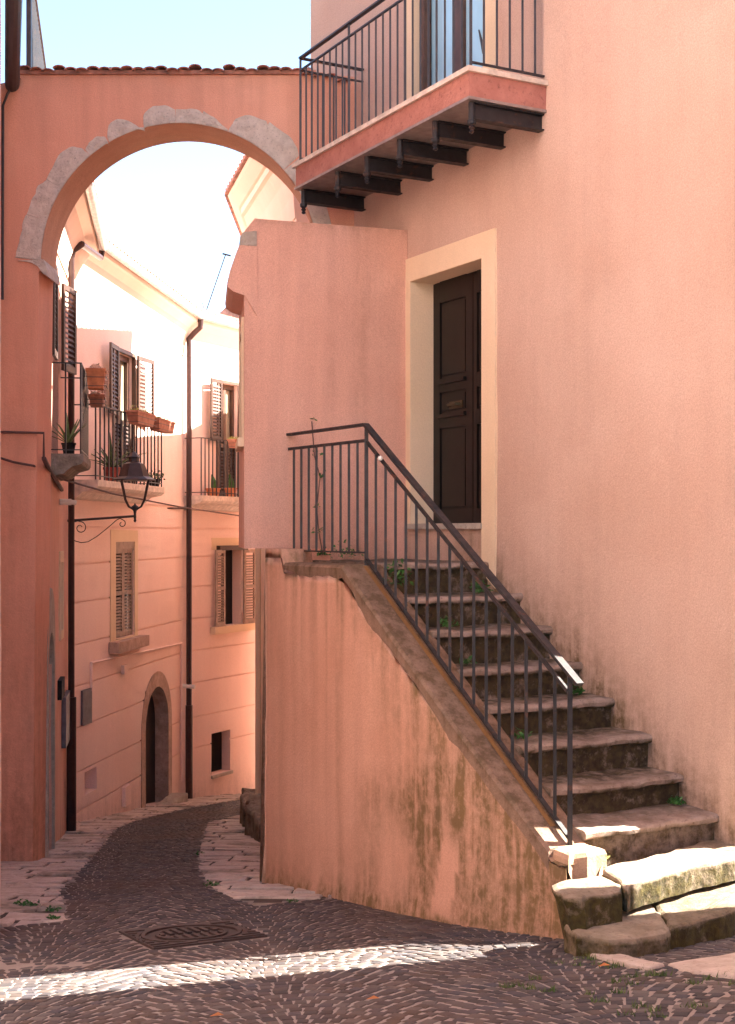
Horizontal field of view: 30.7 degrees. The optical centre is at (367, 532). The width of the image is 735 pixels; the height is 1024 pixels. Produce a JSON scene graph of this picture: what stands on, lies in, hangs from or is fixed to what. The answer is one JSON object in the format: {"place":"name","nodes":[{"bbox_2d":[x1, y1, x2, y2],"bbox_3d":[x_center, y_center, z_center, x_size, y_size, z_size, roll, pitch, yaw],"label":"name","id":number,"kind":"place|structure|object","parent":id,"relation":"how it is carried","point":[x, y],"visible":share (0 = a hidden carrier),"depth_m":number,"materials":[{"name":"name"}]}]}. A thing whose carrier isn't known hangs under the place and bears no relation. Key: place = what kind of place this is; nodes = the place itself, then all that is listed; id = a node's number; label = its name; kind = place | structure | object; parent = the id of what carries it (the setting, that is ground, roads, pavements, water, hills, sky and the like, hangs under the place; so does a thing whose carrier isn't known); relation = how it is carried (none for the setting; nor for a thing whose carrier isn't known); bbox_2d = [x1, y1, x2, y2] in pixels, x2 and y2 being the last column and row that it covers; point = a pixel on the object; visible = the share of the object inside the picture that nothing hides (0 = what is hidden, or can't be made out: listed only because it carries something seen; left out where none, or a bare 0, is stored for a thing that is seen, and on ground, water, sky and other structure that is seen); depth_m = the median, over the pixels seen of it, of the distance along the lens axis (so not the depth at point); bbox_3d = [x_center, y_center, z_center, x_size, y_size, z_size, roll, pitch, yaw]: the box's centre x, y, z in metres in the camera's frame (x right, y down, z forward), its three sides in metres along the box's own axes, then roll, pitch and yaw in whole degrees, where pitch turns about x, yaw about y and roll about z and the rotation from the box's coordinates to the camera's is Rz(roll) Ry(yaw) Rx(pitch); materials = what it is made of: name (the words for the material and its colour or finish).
{"place":"outdoors","nodes":[
{"label":"outdoors","id":0,"kind":"place"},
{"bbox_2d":[0,793,241,926],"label":"pavement","id":1,"kind":"structure","parent":0,"point":[71,848],"depth_m":11.81,"materials":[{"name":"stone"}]},
{"bbox_2d":[13,899,40,905],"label":"weed","id":2,"kind":"object","parent":1,"relation":"on","point":[27,902],"visible":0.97,"depth_m":9.13,"materials":[{"name":"green plant"}]},
{"bbox_2d":[46,914,60,919],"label":"weed","id":3,"kind":"object","parent":1,"relation":"on","point":[50,917],"visible":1,"depth_m":8.62,"materials":[{"name":"green plant"}]},
{"bbox_2d":[45,905,61,911],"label":"weed","id":4,"kind":"object","parent":1,"relation":"on","point":[51,909],"visible":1,"depth_m":8.91,"materials":[{"name":"green plant"}]},
{"bbox_2d":[1,0,310,312],"label":"sky","id":5,"kind":"structure","parent":0,"point":[166,206],"materials":[{"name":"white"}]},
{"bbox_2d":[219,307,238,317],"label":"house","id":6,"kind":"structure","parent":0,"point":[224,311],"depth_m":30.80,"materials":[{"name":"pink paint"}]},
{"bbox_2d":[198,815,330,904],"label":"pavement","id":7,"kind":"structure","parent":0,"point":[234,842],"depth_m":11.83,"materials":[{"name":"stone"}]},
{"bbox_2d":[202,880,218,885],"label":"weed","id":8,"kind":"object","parent":7,"relation":"on","point":[212,883],"visible":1,"depth_m":10.44,"materials":[{"name":"green plant"}]},
{"bbox_2d":[240,788,254,826],"bbox_3d":[-1.389,3.447,16.447,0.403,0.501,0.928,0,0,0],"label":"rock","id":9,"kind":"object","parent":7,"relation":"on","point":[246,792],"visible":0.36,"depth_m":16.43,"materials":[{"name":"stone"}]},
{"bbox_2d":[244,794,260,841],"bbox_3d":[-1.202,3.240,14.801,0.383,0.477,1.670,0,0,0],"label":"rock","id":10,"kind":"object","parent":7,"relation":"on","point":[252,807],"visible":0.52,"depth_m":14.77,"materials":[{"name":"stone"}]},
{"bbox_2d":[0,800,734,1023],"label":"street","id":11,"kind":"structure","parent":0,"point":[419,930],"depth_m":6.78,"materials":[{"name":"grey stone"}]},
{"bbox_2d":[119,920,266,949],"bbox_3d":[-1.049,2.407,8.001,0.690,0.155,0.690,0,0,-27],"label":"manhole cover","id":12,"kind":"object","parent":11,"relation":"on","point":[175,936],"visible":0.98,"depth_m":7.94,"materials":[{"name":"metal"}]},
{"bbox_2d":[0,652,734,1023],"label":"ground","id":13,"kind":"structure","parent":0,"point":[82,964],"depth_m":6.59,"materials":[{"name":"grey stone"}]},
{"bbox_2d":[0,0,22,883],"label":"corner house","id":14,"kind":"structure","parent":13,"relation":"on","point":[13,19],"depth_m":11.13,"materials":[{"name":"pink paint"}]},
{"bbox_2d":[45,180,106,856],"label":"lane house","id":15,"kind":"structure","parent":13,"relation":"on","point":[83,238],"depth_m":14.41,"materials":[{"name":"paint"}]},
{"bbox_2d":[1,431,63,491],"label":"wall conduit","id":16,"kind":"object","parent":15,"relation":"attached to","point":[50,470],"depth_m":12.07,"materials":[{"name":"metal"}]},
{"bbox_2d":[26,0,46,68],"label":"terrace railing","id":17,"kind":"object","parent":15,"relation":"on","point":[35,54],"visible":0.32,"depth_m":13.50,"materials":[{"name":"paint"}]},
{"bbox_2d":[57,676,64,699],"bbox_3d":[-3.259,1.651,14.251,0.050,0.204,0.440,0,0,-9],"label":"wall box","id":18,"kind":"object","parent":15,"relation":"attached to","point":[61,688],"visible":1,"depth_m":14.04,"materials":[{"name":"grey metal"}]},
{"bbox_2d":[59,551,63,640],"bbox_3d":[-3.324,0.675,14.515,0.040,0.954,0.519,0,0,-9],"label":"window","id":19,"kind":"structure","parent":15,"relation":"in","point":[61,553],"depth_m":14.58,"materials":[{"name":"beige paint"}]},
{"bbox_2d":[61,690,69,747],"bbox_3d":[-3.375,2.079,15.008,0.050,0.555,0.697,0,0,-9],"label":"wall box","id":20,"kind":"object","parent":15,"relation":"attached to","point":[65,722],"visible":0.93,"depth_m":14.67,"materials":[{"name":"grey metal"}]},
{"bbox_2d":[60,499,76,504],"bbox_3d":[-3.223,-0.330,14.436,0.183,0.069,0.065,0,0,-23],"label":"vent pipe","id":21,"kind":"object","parent":15,"relation":"attached to","point":[67,502],"visible":1,"depth_m":14.41,"materials":[{"name":"white plastic"}]},
{"bbox_2d":[52,412,86,453],"bbox_3d":[-3.011,-1.006,13.464,0.537,0.447,0.487,0,0,29],"label":"potted agave","id":22,"kind":"object","parent":15,"relation":"on","point":[70,438],"visible":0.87,"depth_m":13.42,"materials":[{"name":"green plant"}]},
{"bbox_2d":[86,390,105,407],"bbox_3d":[-2.880,-1.440,14.284,0.197,0.196,0.352,0,0,-6],"label":"planter","id":23,"kind":"object","parent":15,"relation":"attached to","point":[96,399],"visible":0.91,"depth_m":14.17,"materials":[{"name":"ceramic"}]},
{"bbox_2d":[84,363,108,392],"bbox_3d":[-2.793,-1.603,13.850,0.235,0.308,0.338,0,0,-6],"label":"planter","id":24,"kind":"object","parent":15,"relation":"attached to","point":[96,375],"visible":1,"depth_m":13.72,"materials":[{"name":"ceramic"}]},
{"bbox_2d":[67,451,155,542],"bbox_3d":[-2.971,-0.414,15.481,1.053,1.067,0.441,0,0,-15],"label":"street lamp","id":25,"kind":"object","parent":15,"relation":"attached to","point":[133,469],"visible":0.98,"depth_m":15.49,"materials":[{"name":"metal"}]},
{"bbox_2d":[1,457,238,515],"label":"cable","id":26,"kind":"object","parent":15,"relation":"attached to","point":[31,465],"visible":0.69,"depth_m":16.17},
{"bbox_2d":[75,237,254,821],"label":"building","id":27,"kind":"structure","parent":13,"relation":"on","point":[161,718],"depth_m":20.26,"materials":[{"name":"pink paint"}]},
{"bbox_2d":[89,426,147,481],"bbox_3d":[-3.338,-1.026,17.482,1.028,0.752,0.852,0,0,0],"label":"potted agave","id":28,"kind":"object","parent":27,"relation":"on","point":[106,463],"visible":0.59,"depth_m":17.36,"materials":[{"name":"plant"}]},
{"bbox_2d":[115,352,128,461],"bbox_3d":[-3.470,-1.564,18.559,0.065,1.829,0.858,0,0,8],"label":"balcony door","id":29,"kind":"structure","parent":27,"relation":"in","point":[123,360],"depth_m":18.91,"materials":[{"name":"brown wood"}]},
{"bbox_2d":[109,530,148,653],"bbox_3d":[-3.357,0.786,18.587,0.270,1.657,1.351,0,0,8],"label":"window","id":30,"kind":"structure","parent":27,"relation":"in","point":[122,542],"depth_m":18.57,"materials":[{"name":"beige paint"}]},
{"bbox_2d":[124,405,155,427],"bbox_3d":[-3.020,-1.554,17.877,0.197,0.248,0.806,0,0,8],"label":"planter","id":31,"kind":"object","parent":27,"relation":"attached to","point":[141,418],"visible":1,"depth_m":17.66,"materials":[{"name":"ceramic"}]},
{"bbox_2d":[146,695,154,803],"bbox_3d":[-3.376,3.317,20.096,0.040,2.025,1.164,0,0,8],"label":"door","id":32,"kind":"structure","parent":27,"relation":"in","point":[150,719],"depth_m":20.44,"materials":[{"name":"brown wood"}]},
{"bbox_2d":[148,469,165,485],"bbox_3d":[-3.058,-0.785,19.205,0.304,0.270,0.328,0,0,-17],"label":"potted plant","id":33,"kind":"object","parent":27,"relation":"on","point":[156,477],"visible":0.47,"depth_m":19.17,"materials":[{"name":"green plant"}]},
{"bbox_2d":[146,414,175,433],"bbox_3d":[-2.888,-1.529,18.814,0.197,0.238,0.824,0,0,8],"label":"planter","id":34,"kind":"object","parent":27,"relation":"attached to","point":[164,425],"visible":0.78,"depth_m":18.67,"materials":[{"name":"ceramic"}]},
{"bbox_2d":[167,507,185,508],"bbox_3d":[-3.063,-0.409,19.936,0.382,0.119,7.156,0,0,12],"label":"cable","id":35,"kind":"object","parent":27,"relation":"attached to","point":[175,508],"visible":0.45,"depth_m":20.94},
{"bbox_2d":[206,474,220,495],"bbox_3d":[-2.522,-0.776,21.900,0.259,0.360,0.253,0,0,0],"label":"potted cactus","id":36,"kind":"object","parent":27,"relation":"on","point":[214,487],"visible":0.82,"depth_m":21.85,"materials":[{"name":"ceramic"}]},
{"bbox_2d":[202,253,230,309],"bbox_3d":[-2.721,-4.340,24.000,0.555,1.341,0.019,0,0,0],"label":"antenna","id":37,"kind":"object","parent":27,"relation":"on","point":[216,279],"visible":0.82,"depth_m":23.99,"materials":[{"name":"grey metal"}]},
{"bbox_2d":[221,384,233,489],"bbox_3d":[-2.448,-1.554,22.712,0.065,1.916,0.586,0,0,27],"label":"balcony door","id":38,"kind":"structure","parent":27,"relation":"in","point":[228,390],"depth_m":22.90,"materials":[{"name":"brown wood"}]},
{"bbox_2d":[225,474,236,496],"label":"potted cactus","id":39,"kind":"object","parent":27,"relation":"on","point":[229,491],"visible":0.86,"depth_m":22.33,"materials":[{"name":"ceramic"}]},
{"bbox_2d":[226,436,236,447],"bbox_3d":[-2.159,-1.501,22.175,0.177,0.210,0.467,0,0,27],"label":"planter","id":40,"kind":"object","parent":27,"relation":"attached to","point":[231,441],"visible":0.46,"depth_m":22.02,"materials":[{"name":"ceramic"}]},
{"bbox_2d":[210,538,254,634],"bbox_3d":[-2.352,0.883,22.771,0.291,1.599,1.265,0,0,27],"label":"window","id":41,"kind":"structure","parent":27,"relation":"in","point":[224,546],"depth_m":22.85,"materials":[{"name":"beige paint"}]},
{"bbox_2d":[1,64,354,860],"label":"archway","id":42,"kind":"object","parent":13,"relation":"on","point":[71,134],"visible":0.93,"depth_m":12.10,"materials":[{"name":"pink paint"}]},
{"bbox_2d":[224,155,309,793],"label":"building","id":43,"kind":"structure","parent":13,"relation":"on","point":[254,189],"depth_m":15.96,"materials":[{"name":"beige paint"}]},
{"bbox_2d":[225,218,406,559],"bbox_3d":[-0.714,0.281,11.503,1.636,5.646,1.455,0,0,-28],"label":"bay","id":44,"kind":"object","parent":13,"relation":"on","point":[318,309],"visible":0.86,"depth_m":10.88,"materials":[{"name":"paint"}]},
{"bbox_2d":[235,317,243,451],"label":"house wall","id":45,"kind":"structure","parent":44,"relation":"in","point":[239,444],"depth_m":10.64,"materials":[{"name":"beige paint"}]},
{"bbox_2d":[260,423,734,956],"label":"staircase","id":46,"kind":"structure","parent":13,"relation":"on","point":[406,771],"depth_m":8.62,"materials":[{"name":"paint"}]},
{"bbox_2d":[309,418,330,555],"bbox_3d":[-0.395,-0.368,10.867,0.144,1.128,0.192,0,0,37],"label":"vine","id":47,"kind":"object","parent":46,"relation":"on","point":[320,553],"visible":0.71,"depth_m":10.85,"materials":[{"name":"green plant"}]},
{"bbox_2d":[331,539,363,557],"bbox_3d":[-0.157,0.132,10.421,0.260,0.170,0.249,0,0,0],"label":"weed","id":48,"kind":"object","parent":46,"relation":"on","point":[346,550],"visible":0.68,"depth_m":10.45,"materials":[{"name":"green plant"}]},
{"bbox_2d":[383,558,413,586],"bbox_3d":[0.209,0.279,9.463,0.229,0.204,0.236,0,0,0],"label":"weed","id":49,"kind":"object","parent":46,"relation":"on","point":[399,577],"visible":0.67,"depth_m":9.44,"materials":[{"name":"green plant"}]},
{"bbox_2d":[440,615,458,627],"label":"weed","id":50,"kind":"object","parent":46,"relation":"on","point":[445,623],"visible":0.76,"depth_m":9.27,"materials":[{"name":"green plant"}]},
{"bbox_2d":[459,655,476,664],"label":"weed","id":51,"kind":"object","parent":46,"relation":"on","point":[466,660],"visible":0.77,"depth_m":8.96,"materials":[{"name":"green plant"}]},
{"bbox_2d":[469,580,492,592],"bbox_3d":[0.837,0.395,9.845,0.181,0.111,0.151,0,0,0],"label":"weed","id":52,"kind":"object","parent":46,"relation":"on","point":[478,587],"visible":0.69,"depth_m":9.84,"materials":[{"name":"green plant"}]},
{"bbox_2d":[514,727,534,739],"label":"weed","id":53,"kind":"object","parent":46,"relation":"on","point":[521,735],"visible":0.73,"depth_m":8.31,"materials":[{"name":"green plant"}]},
{"bbox_2d":[573,686,585,694],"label":"weed","id":54,"kind":"object","parent":46,"relation":"on","point":[580,690],"visible":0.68,"depth_m":9.02,"materials":[{"name":"green plant"}]},
{"bbox_2d":[666,795,685,804],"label":"weed","id":55,"kind":"object","parent":46,"relation":"on","point":[677,800],"visible":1,"depth_m":8.21,"materials":[{"name":"green plant"}]},
{"bbox_2d":[292,0,734,844],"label":"pink house","id":56,"kind":"structure","parent":13,"relation":"on","point":[548,186],"depth_m":9.23,"materials":[{"name":"paint"}]},
{"bbox_2d":[422,0,482,90],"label":"balcony door","id":57,"kind":"structure","parent":56,"relation":"in","point":[477,5],"depth_m":10.91,"materials":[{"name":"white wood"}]},
{"bbox_2d":[433,269,480,522],"bbox_3d":[0.815,-1.095,10.832,0.110,2.050,1.121,0,0,-28],"label":"door","id":58,"kind":"structure","parent":56,"relation":"in","point":[456,300],"depth_m":10.97,"materials":[{"name":"brown wood"}]},
{"bbox_2d":[498,954,734,1017],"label":"grass","id":59,"kind":"structure","parent":0,"point":[627,983],"depth_m":5.90,"materials":[{"name":"green plant"}]},
{"bbox_2d":[590,953,734,979],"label":"pavement","id":60,"kind":"structure","parent":0,"point":[714,965],"depth_m":6.28,"materials":[{"name":"stone"}]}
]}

